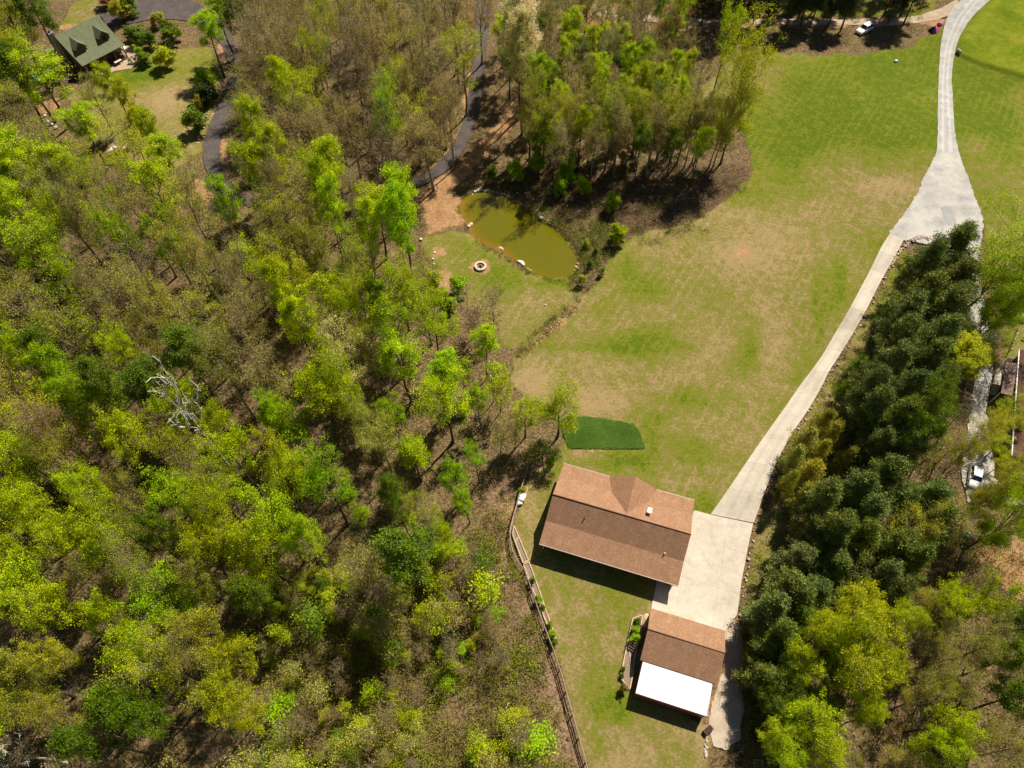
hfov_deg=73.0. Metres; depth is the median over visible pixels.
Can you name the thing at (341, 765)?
thicket
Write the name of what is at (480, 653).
thicket
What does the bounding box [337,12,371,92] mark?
budding tree
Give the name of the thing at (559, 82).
leafy tree
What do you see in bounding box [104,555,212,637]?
leafy tree
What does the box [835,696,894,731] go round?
leafy tree
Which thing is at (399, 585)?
sapling
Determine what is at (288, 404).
leafy tree
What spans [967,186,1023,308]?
willow tree
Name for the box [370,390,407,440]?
leafy tree
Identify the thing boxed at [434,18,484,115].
leafy tree
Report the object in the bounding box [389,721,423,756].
thicket
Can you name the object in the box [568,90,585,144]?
budding tree
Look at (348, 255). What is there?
leafy tree
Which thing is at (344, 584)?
sapling
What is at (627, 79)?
leafy tree
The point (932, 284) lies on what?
pine tree
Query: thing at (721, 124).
leafy tree
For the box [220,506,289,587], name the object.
leafy tree
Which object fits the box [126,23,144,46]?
shrub
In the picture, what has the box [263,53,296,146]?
leafy tree
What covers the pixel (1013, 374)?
neighbour house
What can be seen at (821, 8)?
tall pine
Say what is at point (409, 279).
leafy tree
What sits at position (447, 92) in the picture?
budding tree
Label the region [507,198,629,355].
weeds
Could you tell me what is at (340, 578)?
sapling
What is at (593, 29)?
leafy tree
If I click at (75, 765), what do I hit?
budding tree
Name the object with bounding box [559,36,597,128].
budding tree
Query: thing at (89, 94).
budding tree
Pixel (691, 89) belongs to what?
budding tree
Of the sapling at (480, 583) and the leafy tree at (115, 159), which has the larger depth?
the leafy tree at (115, 159)
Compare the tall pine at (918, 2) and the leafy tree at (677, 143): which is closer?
the leafy tree at (677, 143)
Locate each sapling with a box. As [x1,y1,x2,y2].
[80,680,132,703]
[243,746,273,767]
[253,689,299,739]
[261,651,275,663]
[264,619,296,649]
[264,732,289,751]
[265,602,280,614]
[265,736,294,767]
[265,739,274,752]
[272,687,283,703]
[276,687,296,706]
[278,604,291,612]
[280,709,296,729]
[282,583,297,598]
[283,677,292,686]
[286,740,313,767]
[297,581,308,591]
[306,585,318,595]
[308,562,318,576]
[312,749,325,764]
[314,562,332,584]
[316,570,332,591]
[316,584,341,608]
[316,703,332,723]
[322,600,340,620]
[324,726,359,766]
[327,606,344,624]
[328,560,349,585]
[330,725,353,743]
[338,694,354,717]
[338,743,363,766]
[340,578,352,591]
[342,649,351,659]
[345,713,371,738]
[352,624,371,639]
[358,595,390,630]
[359,674,387,705]
[359,707,376,727]
[361,609,382,639]
[375,630,409,667]
[377,580,413,609]
[379,756,407,767]
[381,657,396,672]
[382,568,409,594]
[385,681,397,701]
[395,707,411,729]
[401,647,414,663]
[404,705,421,721]
[407,713,425,732]
[409,616,429,630]
[412,594,440,626]
[413,559,442,584]
[417,569,444,595]
[419,593,465,637]
[436,569,462,588]
[436,646,443,657]
[438,583,450,600]
[439,672,457,692]
[444,654,462,671]
[447,536,468,562]
[454,356,473,396]
[455,641,467,655]
[457,563,465,574]
[459,562,509,610]
[464,725,496,767]
[464,748,480,763]
[465,638,476,652]
[470,609,484,629]
[471,539,499,585]
[472,592,485,607]
[472,631,480,639]
[474,583,499,609]
[482,357,507,401]
[485,363,516,411]
[485,604,508,626]
[490,736,503,751]
[495,731,535,756]
[496,700,530,737]
[496,710,515,734]
[496,742,510,761]
[513,701,530,717]
[515,714,561,767]
[522,441,541,465]
[526,753,536,765]
[532,436,552,457]
[543,445,564,470]
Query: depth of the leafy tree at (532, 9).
128.24 m
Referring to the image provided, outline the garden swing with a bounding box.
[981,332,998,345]
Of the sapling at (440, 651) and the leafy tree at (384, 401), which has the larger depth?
the leafy tree at (384, 401)
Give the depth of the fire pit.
123.00 m
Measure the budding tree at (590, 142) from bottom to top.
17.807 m
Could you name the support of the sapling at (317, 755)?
on the ground at (690, 344)
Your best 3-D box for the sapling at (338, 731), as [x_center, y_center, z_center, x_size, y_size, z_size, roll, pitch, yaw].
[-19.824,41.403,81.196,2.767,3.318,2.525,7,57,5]
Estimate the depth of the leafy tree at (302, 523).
80.77 m
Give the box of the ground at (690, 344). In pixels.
[0,0,1023,767]
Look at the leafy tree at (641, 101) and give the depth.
126.43 m
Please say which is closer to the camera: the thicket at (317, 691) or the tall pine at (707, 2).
the thicket at (317, 691)
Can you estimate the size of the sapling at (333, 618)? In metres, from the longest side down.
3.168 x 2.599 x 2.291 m
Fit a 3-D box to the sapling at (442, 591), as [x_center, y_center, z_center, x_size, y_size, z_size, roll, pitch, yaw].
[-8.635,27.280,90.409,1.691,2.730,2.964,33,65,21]
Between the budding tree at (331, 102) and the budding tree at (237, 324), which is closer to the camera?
the budding tree at (237, 324)
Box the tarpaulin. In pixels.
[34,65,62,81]
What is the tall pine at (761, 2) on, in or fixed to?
on the ground at (690, 344)
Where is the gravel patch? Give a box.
[940,206,955,224]
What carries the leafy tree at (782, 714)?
on the ground at (690, 344)
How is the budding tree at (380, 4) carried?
on the ground at (690, 344)
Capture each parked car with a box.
[855,21,873,34]
[966,465,983,488]
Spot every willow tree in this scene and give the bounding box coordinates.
[705,2,791,163]
[943,403,1023,471]
[953,465,1023,524]
[962,312,1018,375]
[962,452,1023,566]
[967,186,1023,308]
[968,278,1023,335]
[971,442,1023,511]
[976,244,1023,333]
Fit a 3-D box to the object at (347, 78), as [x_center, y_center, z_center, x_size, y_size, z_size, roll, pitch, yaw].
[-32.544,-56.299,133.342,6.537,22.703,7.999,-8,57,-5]
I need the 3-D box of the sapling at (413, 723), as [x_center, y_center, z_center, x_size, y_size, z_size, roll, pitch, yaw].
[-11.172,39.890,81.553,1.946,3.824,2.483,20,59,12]
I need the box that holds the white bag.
[517,492,525,501]
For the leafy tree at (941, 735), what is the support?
on the ground at (690, 344)
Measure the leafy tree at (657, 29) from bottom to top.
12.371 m
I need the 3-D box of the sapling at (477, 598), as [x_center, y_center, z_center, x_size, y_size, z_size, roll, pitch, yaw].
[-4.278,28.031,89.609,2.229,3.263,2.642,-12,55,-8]
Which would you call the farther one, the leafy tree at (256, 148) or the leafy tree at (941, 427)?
the leafy tree at (256, 148)
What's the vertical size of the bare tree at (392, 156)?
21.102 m
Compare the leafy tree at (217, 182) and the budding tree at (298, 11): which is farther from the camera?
the budding tree at (298, 11)
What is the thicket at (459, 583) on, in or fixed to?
on the ground at (690, 344)
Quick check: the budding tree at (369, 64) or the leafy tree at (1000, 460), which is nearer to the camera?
the leafy tree at (1000, 460)
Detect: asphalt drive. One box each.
[98,0,255,206]
[405,0,490,190]
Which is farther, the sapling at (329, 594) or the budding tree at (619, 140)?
the budding tree at (619, 140)
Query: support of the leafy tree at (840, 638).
on the ground at (690, 344)
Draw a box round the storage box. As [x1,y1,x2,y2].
[44,47,55,55]
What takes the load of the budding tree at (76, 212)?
on the ground at (690, 344)
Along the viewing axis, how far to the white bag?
98.43 m
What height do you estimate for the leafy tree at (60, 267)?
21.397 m
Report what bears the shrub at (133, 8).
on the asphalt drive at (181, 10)
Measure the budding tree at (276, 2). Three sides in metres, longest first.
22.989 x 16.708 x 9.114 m
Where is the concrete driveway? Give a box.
[710,233,903,522]
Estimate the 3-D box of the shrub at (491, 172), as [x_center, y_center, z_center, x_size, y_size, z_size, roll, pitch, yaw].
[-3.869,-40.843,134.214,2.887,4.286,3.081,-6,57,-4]
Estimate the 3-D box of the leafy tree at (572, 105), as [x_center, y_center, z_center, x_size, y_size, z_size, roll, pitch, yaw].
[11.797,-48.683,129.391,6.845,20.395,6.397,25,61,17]
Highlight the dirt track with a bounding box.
[590,0,957,25]
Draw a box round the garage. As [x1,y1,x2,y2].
[633,608,724,718]
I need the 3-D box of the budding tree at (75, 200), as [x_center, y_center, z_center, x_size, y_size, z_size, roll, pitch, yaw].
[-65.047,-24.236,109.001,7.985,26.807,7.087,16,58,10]
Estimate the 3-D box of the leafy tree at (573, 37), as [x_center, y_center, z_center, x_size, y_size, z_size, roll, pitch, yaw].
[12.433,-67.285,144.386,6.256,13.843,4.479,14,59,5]
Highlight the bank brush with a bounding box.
[488,162,750,232]
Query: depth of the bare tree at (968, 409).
98.32 m
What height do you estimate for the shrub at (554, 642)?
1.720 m
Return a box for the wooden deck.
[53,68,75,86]
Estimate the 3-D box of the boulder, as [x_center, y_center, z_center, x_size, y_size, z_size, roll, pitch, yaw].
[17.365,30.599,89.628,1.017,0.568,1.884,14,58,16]
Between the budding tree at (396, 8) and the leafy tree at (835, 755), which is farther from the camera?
the budding tree at (396, 8)
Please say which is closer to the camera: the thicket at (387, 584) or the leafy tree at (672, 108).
the thicket at (387, 584)
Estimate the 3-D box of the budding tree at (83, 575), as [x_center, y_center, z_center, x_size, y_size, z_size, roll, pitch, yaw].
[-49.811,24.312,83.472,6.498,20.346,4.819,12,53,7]
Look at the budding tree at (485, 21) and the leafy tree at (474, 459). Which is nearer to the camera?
the leafy tree at (474, 459)
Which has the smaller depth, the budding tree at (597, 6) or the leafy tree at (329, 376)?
the leafy tree at (329, 376)
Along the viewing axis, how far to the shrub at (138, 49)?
155.27 m
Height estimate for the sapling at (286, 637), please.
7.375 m
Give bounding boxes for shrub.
[97,0,111,4]
[107,0,131,19]
[110,0,140,18]
[121,25,133,41]
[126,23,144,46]
[132,26,157,51]
[132,44,144,60]
[135,52,152,67]
[148,11,164,27]
[151,43,178,66]
[157,39,177,53]
[158,18,183,45]
[179,103,210,132]
[190,80,220,108]
[191,67,216,85]
[193,93,202,110]
[209,81,216,94]
[423,267,443,287]
[433,286,447,300]
[446,295,457,310]
[449,274,467,299]
[486,161,497,182]
[506,157,524,181]
[518,486,525,492]
[525,144,546,174]
[529,575,535,584]
[534,594,542,604]
[547,620,553,627]
[548,630,556,638]
[551,638,557,645]
[552,178,567,197]
[553,149,577,184]
[576,173,592,195]
[578,274,586,284]
[582,237,590,247]
[586,257,593,267]
[592,246,598,254]
[599,266,604,274]
[604,191,620,213]
[609,222,628,245]
[619,683,629,692]
[629,633,640,644]
[630,624,640,634]
[633,618,640,624]
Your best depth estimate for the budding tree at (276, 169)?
107.68 m
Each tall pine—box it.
[682,0,705,28]
[698,0,721,25]
[714,0,747,30]
[729,0,755,30]
[748,0,771,24]
[765,0,779,23]
[779,0,812,28]
[797,0,829,25]
[811,0,828,23]
[826,0,855,27]
[833,0,864,30]
[882,0,911,21]
[903,0,929,24]
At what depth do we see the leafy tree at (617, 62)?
141.40 m
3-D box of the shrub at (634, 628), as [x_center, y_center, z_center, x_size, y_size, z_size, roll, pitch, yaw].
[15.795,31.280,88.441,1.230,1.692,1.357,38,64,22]
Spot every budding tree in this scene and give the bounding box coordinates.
[0,77,53,167]
[0,225,26,282]
[0,265,70,358]
[0,266,99,368]
[0,359,55,430]
[0,402,23,451]
[5,106,81,204]
[8,160,89,246]
[12,688,124,739]
[23,139,122,273]
[41,748,118,767]
[45,552,134,616]
[50,156,139,291]
[53,234,138,337]
[74,68,116,133]
[74,252,166,338]
[80,486,183,563]
[82,288,161,376]
[91,449,173,531]
[92,157,177,276]
[93,523,190,608]
[102,109,147,158]
[122,617,239,687]
[133,306,194,391]
[133,751,204,767]
[160,431,246,527]
[170,295,255,418]
[186,223,246,330]
[208,325,300,423]
[215,225,269,333]
[215,250,272,362]
[216,289,282,392]
[216,741,310,767]
[223,50,272,118]
[223,68,274,141]
[224,0,282,125]
[224,71,265,122]
[227,0,276,100]
[227,1,297,131]
[229,0,311,70]
[231,151,274,211]
[234,0,273,37]
[236,0,275,30]
[240,170,293,285]
[241,0,296,84]
[242,69,305,206]
[254,131,302,267]
[261,14,313,111]
[268,0,329,112]
[270,78,330,175]
[273,0,304,57]
[278,0,323,66]
[280,0,329,88]
[282,149,326,270]
[284,86,347,206]
[294,284,355,366]
[317,84,350,165]
[321,0,349,44]
[325,0,373,77]
[325,90,372,181]
[331,160,369,244]
[332,533,384,595]
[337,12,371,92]
[340,0,396,107]
[346,312,383,392]
[347,37,381,126]
[352,0,375,32]
[363,0,401,81]
[363,54,401,160]
[377,0,410,62]
[379,53,415,144]
[380,0,428,102]
[388,0,412,31]
[396,98,453,191]
[401,5,444,133]
[406,0,446,73]
[420,80,450,123]
[421,60,462,149]
[422,0,480,74]
[429,60,465,169]
[434,1,478,93]
[440,0,471,56]
[460,0,496,64]
[530,41,545,85]
[532,0,557,47]
[533,0,564,56]
[539,24,567,93]
[546,103,574,190]
[548,43,584,101]
[554,0,578,23]
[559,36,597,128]
[564,79,608,140]
[565,111,593,161]
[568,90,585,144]
[569,0,611,34]
[582,103,609,181]
[590,0,614,46]
[593,0,631,65]
[597,18,627,97]
[598,0,618,20]
[601,68,626,97]
[604,88,635,178]
[605,119,628,171]
[613,0,625,25]
[614,9,643,66]
[622,1,650,43]
[624,0,641,25]
[624,0,658,58]
[631,0,656,38]
[634,27,671,91]
[634,75,675,177]
[635,9,660,79]
[649,0,702,80]
[651,33,680,97]
[651,110,683,170]
[673,17,704,74]
[679,69,705,130]
[679,73,708,146]
[682,122,711,170]
[683,93,714,167]
[788,745,847,767]
[829,746,868,767]
[877,735,924,767]
[903,640,971,687]
[912,418,969,471]
[929,632,1017,668]
[941,498,996,549]
[950,707,1017,759]
[952,610,1023,670]
[971,727,1023,767]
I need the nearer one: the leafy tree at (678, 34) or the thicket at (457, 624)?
the thicket at (457, 624)
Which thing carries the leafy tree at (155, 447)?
on the ground at (690, 344)
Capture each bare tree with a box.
[0,616,43,652]
[101,227,170,318]
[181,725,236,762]
[194,162,250,257]
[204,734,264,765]
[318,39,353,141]
[331,1,372,111]
[347,32,377,148]
[350,93,405,186]
[371,126,410,218]
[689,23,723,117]
[926,448,981,484]
[934,416,988,464]
[935,470,983,505]
[948,381,990,427]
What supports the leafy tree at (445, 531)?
on the ground at (690, 344)
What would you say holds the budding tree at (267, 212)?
on the ground at (690, 344)
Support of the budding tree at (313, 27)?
on the ground at (690, 344)
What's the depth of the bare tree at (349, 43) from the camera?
136.05 m
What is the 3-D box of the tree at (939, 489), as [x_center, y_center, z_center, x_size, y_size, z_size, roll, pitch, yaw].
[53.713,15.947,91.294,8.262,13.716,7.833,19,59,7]
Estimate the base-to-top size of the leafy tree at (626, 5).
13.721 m
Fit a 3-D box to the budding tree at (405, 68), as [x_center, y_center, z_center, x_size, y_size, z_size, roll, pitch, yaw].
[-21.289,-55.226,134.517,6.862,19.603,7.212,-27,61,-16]
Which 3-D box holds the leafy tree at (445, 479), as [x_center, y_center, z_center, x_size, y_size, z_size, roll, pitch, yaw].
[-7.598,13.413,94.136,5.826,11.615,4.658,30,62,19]
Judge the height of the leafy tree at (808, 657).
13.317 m
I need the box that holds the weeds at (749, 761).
[730,252,958,767]
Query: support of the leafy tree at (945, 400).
on the ground at (690, 344)
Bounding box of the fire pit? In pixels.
[474,261,486,270]
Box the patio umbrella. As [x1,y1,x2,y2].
[115,45,125,53]
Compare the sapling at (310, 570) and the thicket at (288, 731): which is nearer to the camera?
the thicket at (288, 731)
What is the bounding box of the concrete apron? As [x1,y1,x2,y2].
[651,510,752,630]
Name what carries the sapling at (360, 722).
on the ground at (690, 344)
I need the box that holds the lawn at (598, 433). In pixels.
[559,415,644,448]
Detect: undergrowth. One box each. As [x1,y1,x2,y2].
[0,0,1023,767]
[0,41,453,767]
[242,501,583,767]
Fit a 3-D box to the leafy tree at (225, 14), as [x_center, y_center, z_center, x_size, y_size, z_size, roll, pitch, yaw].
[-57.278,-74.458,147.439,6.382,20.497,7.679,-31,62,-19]
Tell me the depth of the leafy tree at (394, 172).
102.40 m
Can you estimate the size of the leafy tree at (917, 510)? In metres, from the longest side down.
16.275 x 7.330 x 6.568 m
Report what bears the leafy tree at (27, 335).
on the ground at (690, 344)
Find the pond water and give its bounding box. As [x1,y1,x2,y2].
[458,192,580,277]
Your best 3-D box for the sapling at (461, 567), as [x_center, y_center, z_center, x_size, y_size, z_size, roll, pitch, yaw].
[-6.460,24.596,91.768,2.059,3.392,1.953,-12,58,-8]
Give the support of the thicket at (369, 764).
on the ground at (690, 344)
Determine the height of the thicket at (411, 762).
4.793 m
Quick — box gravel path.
[709,619,743,749]
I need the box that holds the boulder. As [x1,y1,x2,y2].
[642,613,648,626]
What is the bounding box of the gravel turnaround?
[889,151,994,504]
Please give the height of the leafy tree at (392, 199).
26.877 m
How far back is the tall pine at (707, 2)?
159.61 m
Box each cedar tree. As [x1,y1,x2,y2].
[767,467,800,498]
[776,441,807,483]
[781,423,821,456]
[782,479,816,517]
[795,456,832,490]
[802,406,837,439]
[802,437,833,466]
[815,417,848,455]
[825,445,859,476]
[830,376,856,400]
[842,353,869,376]
[871,302,895,332]
[877,294,902,313]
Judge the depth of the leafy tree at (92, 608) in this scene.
76.44 m
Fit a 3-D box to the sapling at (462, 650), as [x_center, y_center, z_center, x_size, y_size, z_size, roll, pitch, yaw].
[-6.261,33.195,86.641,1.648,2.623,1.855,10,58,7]
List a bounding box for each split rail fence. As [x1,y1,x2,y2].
[509,462,529,571]
[524,570,587,767]
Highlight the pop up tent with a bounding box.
[928,26,939,33]
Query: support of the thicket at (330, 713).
on the ground at (690, 344)
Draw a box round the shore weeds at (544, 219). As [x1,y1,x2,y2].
[454,189,587,281]
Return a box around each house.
[47,15,128,77]
[539,463,693,587]
[989,350,1023,488]
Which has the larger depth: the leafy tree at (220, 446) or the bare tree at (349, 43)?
the bare tree at (349, 43)
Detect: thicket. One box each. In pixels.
[252,680,282,724]
[254,631,275,662]
[264,712,304,754]
[273,581,298,603]
[276,657,307,683]
[281,707,320,738]
[287,594,309,625]
[290,700,313,716]
[296,647,317,667]
[297,667,336,705]
[311,736,340,764]
[314,701,321,711]
[319,704,349,721]
[326,656,352,682]
[328,671,353,696]
[329,752,351,767]
[331,593,385,635]
[332,594,364,627]
[346,730,368,751]
[348,569,374,599]
[349,709,399,753]
[349,748,367,767]
[351,542,379,571]
[360,759,377,767]
[361,573,393,608]
[364,696,402,739]
[365,606,406,659]
[367,585,404,637]
[368,566,404,605]
[370,755,392,767]
[371,739,403,765]
[380,667,401,695]
[387,596,410,617]
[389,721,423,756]
[398,674,430,707]
[400,635,412,647]
[404,754,417,767]
[405,637,435,663]
[416,625,431,641]
[416,723,427,740]
[420,639,429,648]
[424,575,476,638]
[438,622,461,667]
[445,273,489,332]
[450,550,482,589]
[453,569,462,588]
[453,660,467,674]
[460,601,475,616]
[463,541,483,567]
[472,644,485,668]
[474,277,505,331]
[475,744,510,767]
[478,600,493,633]
[480,626,490,642]
[482,651,497,668]
[483,619,501,644]
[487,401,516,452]
[488,636,513,665]
[497,714,527,750]
[498,389,532,447]
[507,716,533,749]
[508,756,532,767]
[515,747,529,765]
[519,714,541,733]
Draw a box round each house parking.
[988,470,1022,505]
[990,363,1003,394]
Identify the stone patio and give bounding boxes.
[100,46,138,74]
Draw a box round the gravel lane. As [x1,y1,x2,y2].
[925,0,988,174]
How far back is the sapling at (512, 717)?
79.33 m
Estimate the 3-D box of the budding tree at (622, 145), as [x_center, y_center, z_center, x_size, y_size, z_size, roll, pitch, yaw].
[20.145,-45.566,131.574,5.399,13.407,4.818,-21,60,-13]
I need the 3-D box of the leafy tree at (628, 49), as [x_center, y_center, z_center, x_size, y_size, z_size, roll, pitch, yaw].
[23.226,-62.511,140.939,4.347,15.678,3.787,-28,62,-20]
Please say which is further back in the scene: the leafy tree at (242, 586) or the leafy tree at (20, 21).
the leafy tree at (20, 21)
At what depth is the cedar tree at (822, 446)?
97.23 m
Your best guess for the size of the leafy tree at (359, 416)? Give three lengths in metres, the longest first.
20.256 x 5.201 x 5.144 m
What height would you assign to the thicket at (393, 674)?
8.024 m
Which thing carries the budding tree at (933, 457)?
on the ground at (690, 344)
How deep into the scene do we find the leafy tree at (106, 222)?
105.36 m
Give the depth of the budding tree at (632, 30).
143.68 m
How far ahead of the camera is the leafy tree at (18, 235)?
106.33 m
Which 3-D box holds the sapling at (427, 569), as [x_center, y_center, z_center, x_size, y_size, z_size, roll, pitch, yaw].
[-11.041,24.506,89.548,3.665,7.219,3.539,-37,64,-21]
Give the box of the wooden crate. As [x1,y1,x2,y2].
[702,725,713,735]
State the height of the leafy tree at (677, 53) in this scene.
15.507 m
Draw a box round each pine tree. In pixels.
[730,656,782,700]
[738,580,792,624]
[739,623,783,665]
[744,608,784,633]
[749,615,802,660]
[761,562,808,609]
[762,645,801,684]
[767,539,823,577]
[779,573,820,629]
[785,510,830,552]
[789,473,844,521]
[791,505,859,555]
[799,549,858,597]
[800,572,838,619]
[813,531,856,578]
[814,465,887,521]
[833,489,894,539]
[839,382,899,444]
[841,361,897,418]
[845,554,904,604]
[847,337,919,396]
[847,451,916,507]
[849,425,899,472]
[850,516,886,563]
[851,394,926,454]
[853,523,923,575]
[866,572,922,624]
[868,310,925,365]
[872,287,929,348]
[872,425,933,475]
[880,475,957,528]
[881,539,939,588]
[883,268,950,328]
[885,365,932,411]
[890,237,954,297]
[895,334,956,398]
[895,500,962,552]
[899,361,963,414]
[906,217,985,278]
[912,309,967,367]
[919,256,984,310]
[921,279,980,343]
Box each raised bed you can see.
[512,525,528,563]
[523,561,555,639]
[620,615,642,688]
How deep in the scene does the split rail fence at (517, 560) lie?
96.23 m
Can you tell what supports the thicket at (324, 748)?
on the ground at (690, 344)
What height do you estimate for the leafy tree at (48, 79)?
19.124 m
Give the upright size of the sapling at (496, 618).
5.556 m
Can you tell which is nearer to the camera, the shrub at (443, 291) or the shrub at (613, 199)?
the shrub at (443, 291)
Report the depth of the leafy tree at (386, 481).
81.33 m
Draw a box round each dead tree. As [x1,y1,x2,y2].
[0,728,67,767]
[60,675,92,696]
[145,356,232,469]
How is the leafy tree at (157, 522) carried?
on the ground at (690, 344)
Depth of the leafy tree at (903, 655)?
74.97 m
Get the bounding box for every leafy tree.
[0,0,36,65]
[0,0,47,83]
[0,24,81,127]
[0,27,56,122]
[0,38,54,135]
[0,71,37,144]
[0,121,58,214]
[0,150,56,237]
[0,174,27,225]
[0,175,61,274]
[0,192,25,253]
[0,206,79,302]
[0,263,30,323]
[0,292,29,349]
[0,320,59,393]
[0,346,25,406]
[0,366,93,458]
[0,396,112,504]
[0,427,54,481]
[0,427,66,505]
[0,472,71,542]
[0,475,37,542]
[0,531,51,588]
[0,545,74,632]
[0,577,102,636]
[0,639,75,700]
[0,682,98,730]
[0,690,27,760]
[2,494,105,562]
[4,0,71,73]
[4,635,107,682]
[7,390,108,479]
[10,324,66,380]
[22,138,100,221]
[22,336,112,431]
[24,360,143,454]
[25,169,103,266]
[33,235,107,330]
[34,492,118,572]
[35,372,125,445]
[41,131,144,249]
[43,719,162,767]
[47,459,130,523]
[51,98,108,169]
[55,473,149,550]
[62,350,150,442]
[64,499,169,591]
[74,587,152,648]
[78,187,156,291]
[78,674,182,733]
[82,317,153,390]
[86,107,161,217]
[87,403,166,478]
[90,60,130,124]
[94,616,183,678]
[94,617,215,699]
[100,686,205,741]
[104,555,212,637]
[106,350,181,424]
[107,74,143,136]
[109,249,191,349]
[121,134,188,249]
[124,100,158,156]
[124,405,201,476]
[125,510,214,576]
[132,101,170,171]
[136,463,204,528]
[137,197,194,289]
[142,363,211,441]
[145,131,189,194]
[146,200,226,310]
[150,259,235,371]
[151,137,228,260]
[156,315,220,406]
[156,600,232,650]
[165,553,242,616]
[170,454,246,528]
[171,469,243,546]
[172,516,228,578]
[177,663,262,725]
[186,629,266,681]
[187,7,226,77]
[188,420,263,491]
[194,391,249,465]
[200,0,237,59]
[201,689,280,738]
[203,171,252,262]
[203,521,271,583]
[215,0,255,77]
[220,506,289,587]
[222,570,278,629]
[223,232,271,305]
[223,469,306,563]
[224,135,274,231]
[230,140,292,236]
[232,93,273,187]
[243,252,313,357]
[247,424,322,503]
[247,445,314,519]
[251,115,290,224]
[251,385,303,467]
[257,225,314,330]
[257,386,320,467]
[259,166,321,280]
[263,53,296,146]
[270,498,331,573]
[274,286,320,367]
[275,58,322,143]
[281,344,354,451]
[282,429,361,525]
[283,136,341,233]
[285,35,329,128]
[289,211,334,288]
[289,590,331,650]
[293,1,335,114]
[295,146,342,261]
[295,263,349,344]
[305,0,338,67]
[305,133,350,234]
[306,328,364,440]
[307,306,373,401]
[308,169,352,283]
[326,217,386,313]
[326,284,371,363]
[332,231,380,348]
[337,376,382,462]
[348,193,383,281]
[349,499,372,535]
[351,179,393,259]
[353,403,405,475]
[361,262,415,365]
[361,272,390,344]
[366,0,386,51]
[368,58,405,162]
[368,518,449,593]
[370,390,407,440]
[373,175,418,304]
[373,469,409,535]
[375,328,429,405]
[376,244,419,331]
[379,158,420,278]
[380,34,413,122]
[387,480,422,532]
[388,86,443,167]
[389,429,434,481]
[391,251,446,345]
[400,277,461,351]
[400,508,416,527]
[409,362,475,443]
[412,0,443,48]
[415,485,445,534]
[424,343,462,390]
[427,516,449,538]
[429,365,465,414]
[431,534,456,562]
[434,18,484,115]
[434,453,471,502]
[438,525,456,551]
[449,482,472,522]
[460,436,486,482]
[467,380,492,428]
[468,316,499,378]
[489,13,508,65]
[496,0,543,113]
[497,46,524,100]
[499,0,520,30]
[500,4,537,134]
[500,18,531,110]
[509,394,542,437]
[513,40,547,155]
[517,81,548,167]
[525,49,557,113]
[528,125,550,174]
[530,111,549,152]
[532,55,557,101]
[533,364,582,438]
[535,10,554,50]
[537,110,555,158]
[538,61,572,164]
[545,112,565,179]
[548,0,563,35]
[550,77,572,141]
[553,90,573,153]
[554,8,575,40]
[555,32,575,103]
[559,4,585,73]
[559,72,594,156]
[560,29,586,85]
[571,35,591,90]
[572,100,592,171]
[577,103,607,146]
[580,52,606,107]
[581,104,605,165]
[583,22,603,88]
[587,72,620,163]
[589,65,610,120]
[592,20,611,51]
[592,50,615,103]
[601,85,624,151]
[603,100,627,170]
[605,66,635,167]
[608,20,632,85]
[613,46,636,77]
[613,71,634,107]
[616,0,632,24]
[619,41,643,77]
[621,105,655,164]
[622,86,651,156]
[627,82,662,164]
[628,106,649,154]
[630,115,653,187]
[631,59,657,91]
[635,32,658,81]
[635,35,658,81]
[644,78,669,144]
[645,100,674,165]
[649,60,673,118]
[651,0,669,50]
[652,0,672,38]
[654,80,684,166]
[655,15,671,68]
[655,30,676,77]
[655,95,676,161]
[661,122,685,174]
[662,48,686,78]
[662,72,692,102]
[666,0,696,79]
[666,3,688,59]
[670,101,696,162]
[671,67,714,164]
[672,71,691,113]
[682,46,700,80]
[687,125,716,184]
[691,105,718,162]
[695,69,731,161]
[706,98,737,167]
[711,0,746,100]
[711,80,757,169]
[751,676,795,719]
[754,714,798,753]
[763,731,810,767]
[765,658,813,709]
[765,690,803,729]
[778,630,822,661]
[778,685,845,748]
[784,633,826,686]
[786,595,827,641]
[792,719,852,767]
[802,606,870,645]
[802,679,838,724]
[804,636,891,693]
[811,584,893,679]
[819,639,915,697]
[832,573,892,629]
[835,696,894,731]
[836,678,891,727]
[848,601,911,657]
[852,644,913,690]
[872,594,932,640]
[885,494,959,546]
[890,666,958,715]
[892,402,966,457]
[893,725,985,767]
[900,584,952,623]
[901,610,970,656]
[902,698,992,747]
[915,362,969,424]
[918,665,992,710]
[919,571,980,627]
[945,562,1023,630]
[949,345,992,380]
[951,328,993,367]
[957,632,1023,677]
[966,671,1023,724]
[980,595,1023,642]
[984,408,1016,435]
[984,428,1016,457]
[987,451,1012,474]
[995,383,1023,419]
[996,461,1021,481]
[1004,407,1023,435]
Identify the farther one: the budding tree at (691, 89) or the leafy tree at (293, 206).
the budding tree at (691, 89)
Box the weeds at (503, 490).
[493,472,580,767]
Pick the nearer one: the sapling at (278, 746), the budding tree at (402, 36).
the sapling at (278, 746)
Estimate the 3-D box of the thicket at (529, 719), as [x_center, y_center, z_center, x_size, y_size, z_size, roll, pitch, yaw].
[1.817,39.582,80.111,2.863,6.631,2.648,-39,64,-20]
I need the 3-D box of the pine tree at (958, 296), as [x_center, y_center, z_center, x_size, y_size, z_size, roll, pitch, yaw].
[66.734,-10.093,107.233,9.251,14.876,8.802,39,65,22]
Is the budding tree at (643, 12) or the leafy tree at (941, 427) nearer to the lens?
the leafy tree at (941, 427)
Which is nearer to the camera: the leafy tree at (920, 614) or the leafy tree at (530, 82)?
the leafy tree at (920, 614)
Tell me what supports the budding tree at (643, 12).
on the ground at (690, 344)

